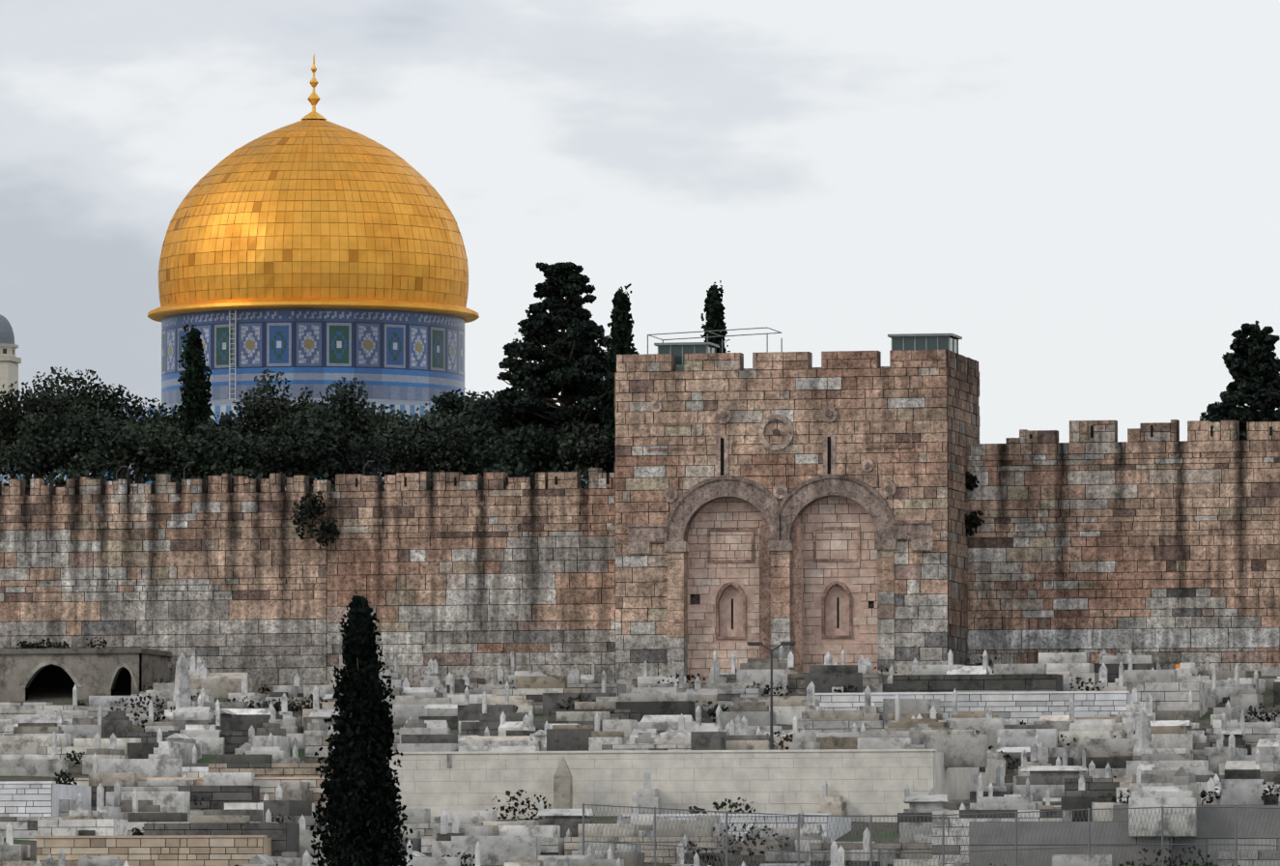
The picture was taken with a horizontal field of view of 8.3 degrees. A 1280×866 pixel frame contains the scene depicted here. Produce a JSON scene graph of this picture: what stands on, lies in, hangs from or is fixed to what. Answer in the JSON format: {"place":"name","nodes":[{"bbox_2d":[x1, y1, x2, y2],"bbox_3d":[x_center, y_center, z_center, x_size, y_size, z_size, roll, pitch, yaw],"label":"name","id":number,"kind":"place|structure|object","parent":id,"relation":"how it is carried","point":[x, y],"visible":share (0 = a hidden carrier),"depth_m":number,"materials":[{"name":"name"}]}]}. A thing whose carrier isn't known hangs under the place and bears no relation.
{"place":"outdoors","nodes":[
{"label":"outdoors","id":0,"kind":"place"},
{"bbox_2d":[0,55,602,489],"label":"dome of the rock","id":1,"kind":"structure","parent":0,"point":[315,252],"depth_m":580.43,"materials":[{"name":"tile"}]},
{"bbox_2d":[228,310,237,398],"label":"ladder","id":2,"kind":"object","parent":1,"relation":"on","point":[235,355],"visible":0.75,"depth_m":579.29,"materials":[{"name":"silver metal"}]},
{"bbox_2d":[0,690,1279,865],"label":"retaining walls","id":3,"kind":"structure","parent":0,"point":[867,782],"depth_m":368.14,"materials":[{"name":"grey stone"}]},
{"bbox_2d":[0,670,1279,865],"bbox_3d":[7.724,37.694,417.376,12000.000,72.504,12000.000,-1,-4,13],"label":"ground","id":4,"kind":"structure","parent":0,"point":[58,696],"depth_m":393.88,"materials":[{"name":"grey soil"}]},
{"bbox_2d":[0,313,21,408],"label":"minaret","id":5,"kind":"object","parent":4,"relation":"on","point":[10,360],"visible":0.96,"depth_m":876.73,"materials":[{"name":"stone"}]},
{"bbox_2d":[0,380,87,495],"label":"olive tree","id":6,"kind":"object","parent":4,"relation":"on","point":[14,417],"visible":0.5,"depth_m":456.27,"materials":[{"name":"green plant"}]},
{"bbox_2d":[0,404,113,485],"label":"olive tree","id":7,"kind":"object","parent":4,"relation":"on","point":[36,450],"visible":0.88,"depth_m":437.19,"materials":[{"name":"green plant"}]},
{"bbox_2d":[19,366,138,479],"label":"olive tree","id":8,"kind":"object","parent":4,"relation":"on","point":[84,397],"visible":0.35,"depth_m":469.32,"materials":[{"name":"green plant"}]},
{"bbox_2d":[0,635,170,701],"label":"arched stone building","id":9,"kind":"structure","parent":4,"relation":"on","point":[96,671],"depth_m":421.85,"materials":[{"name":"stone"}]},
{"bbox_2d":[60,383,168,481],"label":"olive tree","id":10,"kind":"object","parent":4,"relation":"on","point":[139,410],"visible":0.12,"depth_m":470.55,"materials":[{"name":"green plant"}]},
{"bbox_2d":[63,416,199,483],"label":"olive tree","id":11,"kind":"object","parent":4,"relation":"on","point":[146,450],"visible":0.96,"depth_m":434.43,"materials":[{"name":"green plant"}]},
{"bbox_2d":[109,401,216,482],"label":"olive tree","id":12,"kind":"object","parent":4,"relation":"on","point":[173,418],"visible":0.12,"depth_m":458.16,"materials":[{"name":"green plant"}]},
{"bbox_2d":[0,473,330,685],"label":"city wall","id":13,"kind":"structure","parent":4,"relation":"on","point":[219,576],"depth_m":426.01,"materials":[{"name":"stone"}]},
{"bbox_2d":[115,465,127,481],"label":"wall lamp","id":14,"kind":"object","parent":13,"relation":"attached to","point":[118,470],"visible":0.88,"depth_m":427.84,"materials":[{"name":"grey metal"}]},
{"bbox_2d":[183,461,195,479],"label":"wall lamp","id":15,"kind":"object","parent":13,"relation":"attached to","point":[186,466],"visible":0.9,"depth_m":427.10,"materials":[{"name":"grey metal"}]},
{"bbox_2d":[289,471,984,547],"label":"caper bush","id":16,"kind":"object","parent":13,"relation":"attached to","point":[305,507],"depth_m":423.77,"materials":[{"name":"green plant"}]},
{"bbox_2d":[176,323,218,479],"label":"cypress tree","id":17,"kind":"object","parent":4,"relation":"on","point":[196,412],"visible":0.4,"depth_m":448.89,"materials":[{"name":"green plant"}]},
{"bbox_2d":[174,418,282,483],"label":"olive tree","id":18,"kind":"object","parent":4,"relation":"on","point":[220,448],"visible":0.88,"depth_m":431.43,"materials":[{"name":"green plant"}]},
{"bbox_2d":[213,410,285,486],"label":"olive tree","id":19,"kind":"object","parent":4,"relation":"on","point":[223,417],"visible":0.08,"depth_m":476.56,"materials":[{"name":"green plant"}]},
{"bbox_2d":[231,368,333,489],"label":"olive tree","id":20,"kind":"object","parent":4,"relation":"on","point":[270,415],"visible":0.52,"depth_m":462.04,"materials":[{"name":"green plant"}]},
{"bbox_2d":[1,461,614,495],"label":"hedge shrubs","id":21,"kind":"object","parent":4,"relation":"on","point":[246,471],"visible":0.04,"depth_m":429.14,"materials":[{"name":"green plant"}]},
{"bbox_2d":[255,411,397,487],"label":"olive tree","id":22,"kind":"object","parent":4,"relation":"on","point":[309,450],"visible":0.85,"depth_m":431.77,"materials":[{"name":"green plant"}]},
{"bbox_2d":[286,376,391,487],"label":"olive tree","id":23,"kind":"object","parent":4,"relation":"on","point":[343,412],"visible":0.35,"depth_m":456.02,"materials":[{"name":"green plant"}]},
{"bbox_2d":[310,590,413,865],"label":"cypress tree","id":24,"kind":"object","parent":4,"relation":"on","point":[361,810],"visible":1,"depth_m":319.69,"materials":[{"name":"green plant"}]},
{"bbox_2d":[350,400,433,488],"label":"olive tree","id":25,"kind":"object","parent":4,"relation":"on","point":[379,418],"visible":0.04,"depth_m":478.73,"materials":[{"name":"green plant"}]},
{"bbox_2d":[370,418,432,477],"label":"olive tree","id":26,"kind":"object","parent":4,"relation":"on","point":[384,472],"depth_m":465.91,"materials":[{"name":"green plant"}]},
{"bbox_2d":[374,401,496,484],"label":"olive tree","id":27,"kind":"object","parent":4,"relation":"on","point":[423,449],"visible":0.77,"depth_m":436.60,"materials":[{"name":"green plant"}]},
{"bbox_2d":[410,387,486,426],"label":"olive tree","id":28,"kind":"object","parent":4,"relation":"on","point":[448,401],"visible":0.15,"depth_m":463.55,"materials":[{"name":"green plant"}]},
{"bbox_2d":[406,391,531,485],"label":"olive tree","id":29,"kind":"object","parent":4,"relation":"on","point":[479,413],"visible":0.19,"depth_m":443.34,"materials":[{"name":"green plant"}]},
{"bbox_2d":[326,467,615,684],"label":"city wall","id":30,"kind":"structure","parent":4,"relation":"on","point":[458,575],"depth_m":422.69,"materials":[{"name":"stone"}]},
{"bbox_2d":[363,459,374,474],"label":"wall lamp","id":31,"kind":"object","parent":30,"relation":"attached to","point":[368,461],"visible":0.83,"depth_m":425.13,"materials":[{"name":"grey metal"}]},
{"bbox_2d":[478,333,526,477],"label":"pine tree","id":32,"kind":"object","parent":4,"relation":"on","point":[511,363],"visible":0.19,"depth_m":447.40,"materials":[{"name":"green plant"}]},
{"bbox_2d":[463,424,584,482],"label":"olive tree","id":33,"kind":"object","parent":4,"relation":"on","point":[534,453],"visible":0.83,"depth_m":432.38,"materials":[{"name":"green plant"}]},
{"bbox_2d":[470,261,612,446],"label":"pine tree","id":34,"kind":"object","parent":4,"relation":"on","point":[571,355],"visible":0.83,"depth_m":435.71,"materials":[{"name":"green plant"}]},
{"bbox_2d":[553,755,572,808],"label":"gravestone","id":35,"kind":"object","parent":4,"relation":"on","point":[562,787],"visible":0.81,"depth_m":368.53,"materials":[{"name":"stone"}]},
{"bbox_2d":[552,422,615,476],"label":"olive tree","id":36,"kind":"object","parent":4,"relation":"on","point":[584,448],"visible":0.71,"depth_m":430.18,"materials":[{"name":"green plant"}]},
{"bbox_2d":[598,283,639,472],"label":"cypress tree","id":37,"kind":"object","parent":4,"relation":"on","point":[621,329],"visible":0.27,"depth_m":430.76,"materials":[{"name":"green plant"}]},
{"bbox_2d":[0,645,1279,865],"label":"cemetery graves","id":38,"kind":"object","parent":4,"relation":"on","point":[1179,763],"visible":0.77,"depth_m":381.48,"materials":[{"name":"grey stone"}]},
{"bbox_2d":[747,641,796,749],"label":"twin street lamp","id":39,"kind":"object","parent":38,"relation":"attached to","point":[771,693],"visible":0.96,"depth_m":368.72,"materials":[{"name":"grey metal"}]},
{"bbox_2d":[25,655,1279,865],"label":"shrubs","id":40,"kind":"object","parent":4,"relation":"on","point":[62,774],"visible":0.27,"depth_m":374.89,"materials":[{"name":"green plant"}]},
{"bbox_2d":[167,651,1152,748],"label":"cemetery monuments","id":41,"kind":"object","parent":4,"relation":"on","point":[1143,739],"visible":0.56,"depth_m":411.60,"materials":[{"name":"grey stone"}]},
{"bbox_2d":[700,280,730,352],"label":"cypress tree","id":42,"kind":"object","parent":4,"relation":"on","point":[714,309],"visible":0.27,"depth_m":435.05,"materials":[{"name":"green plant"}]},
{"bbox_2d":[614,349,979,687],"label":"gatehouse","id":43,"kind":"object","parent":4,"relation":"on","point":[772,499],"depth_m":414.73,"materials":[{"name":"stone"}]},
{"bbox_2d":[654,341,719,370],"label":"guard booth","id":44,"kind":"object","parent":43,"relation":"on","point":[679,350],"visible":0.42,"depth_m":417.29,"materials":[{"name":"paint"}]},
{"bbox_2d":[647,327,782,353],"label":"roof pipe frame","id":45,"kind":"object","parent":43,"relation":"on","point":[767,333],"visible":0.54,"depth_m":417.66,"materials":[{"name":"silver metal"}]},
{"bbox_2d":[887,333,962,369],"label":"guard booth","id":46,"kind":"object","parent":43,"relation":"on","point":[925,341],"visible":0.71,"depth_m":414.53,"materials":[{"name":"paint"}]},
{"bbox_2d":[668,861,1240,865],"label":"verge grass","id":47,"kind":"structure","parent":4,"relation":"on","point":[1206,863],"depth_m":344.38,"materials":[{"name":"green plant"}]},
{"bbox_2d":[967,419,1279,671],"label":"city wall","id":48,"kind":"structure","parent":4,"relation":"on","point":[1159,542],"depth_m":415.88,"materials":[{"name":"stone"}]},
{"bbox_2d":[1199,320,1279,440],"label":"pine tree","id":49,"kind":"object","parent":4,"relation":"on","point":[1251,362],"visible":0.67,"depth_m":422.24,"materials":[{"name":"green plant"}]},
{"bbox_2d":[0,0,1279,443],"label":"sky","id":50,"kind":"structure","parent":0,"point":[1084,194],"materials":[{"name":"white"}]},
{"bbox_2d":[582,802,1279,865],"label":"fence","id":51,"kind":"object","parent":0,"point":[1016,848],"visible":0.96,"depth_m":345.31,"materials":[{"name":"grey metal"}]}
]}

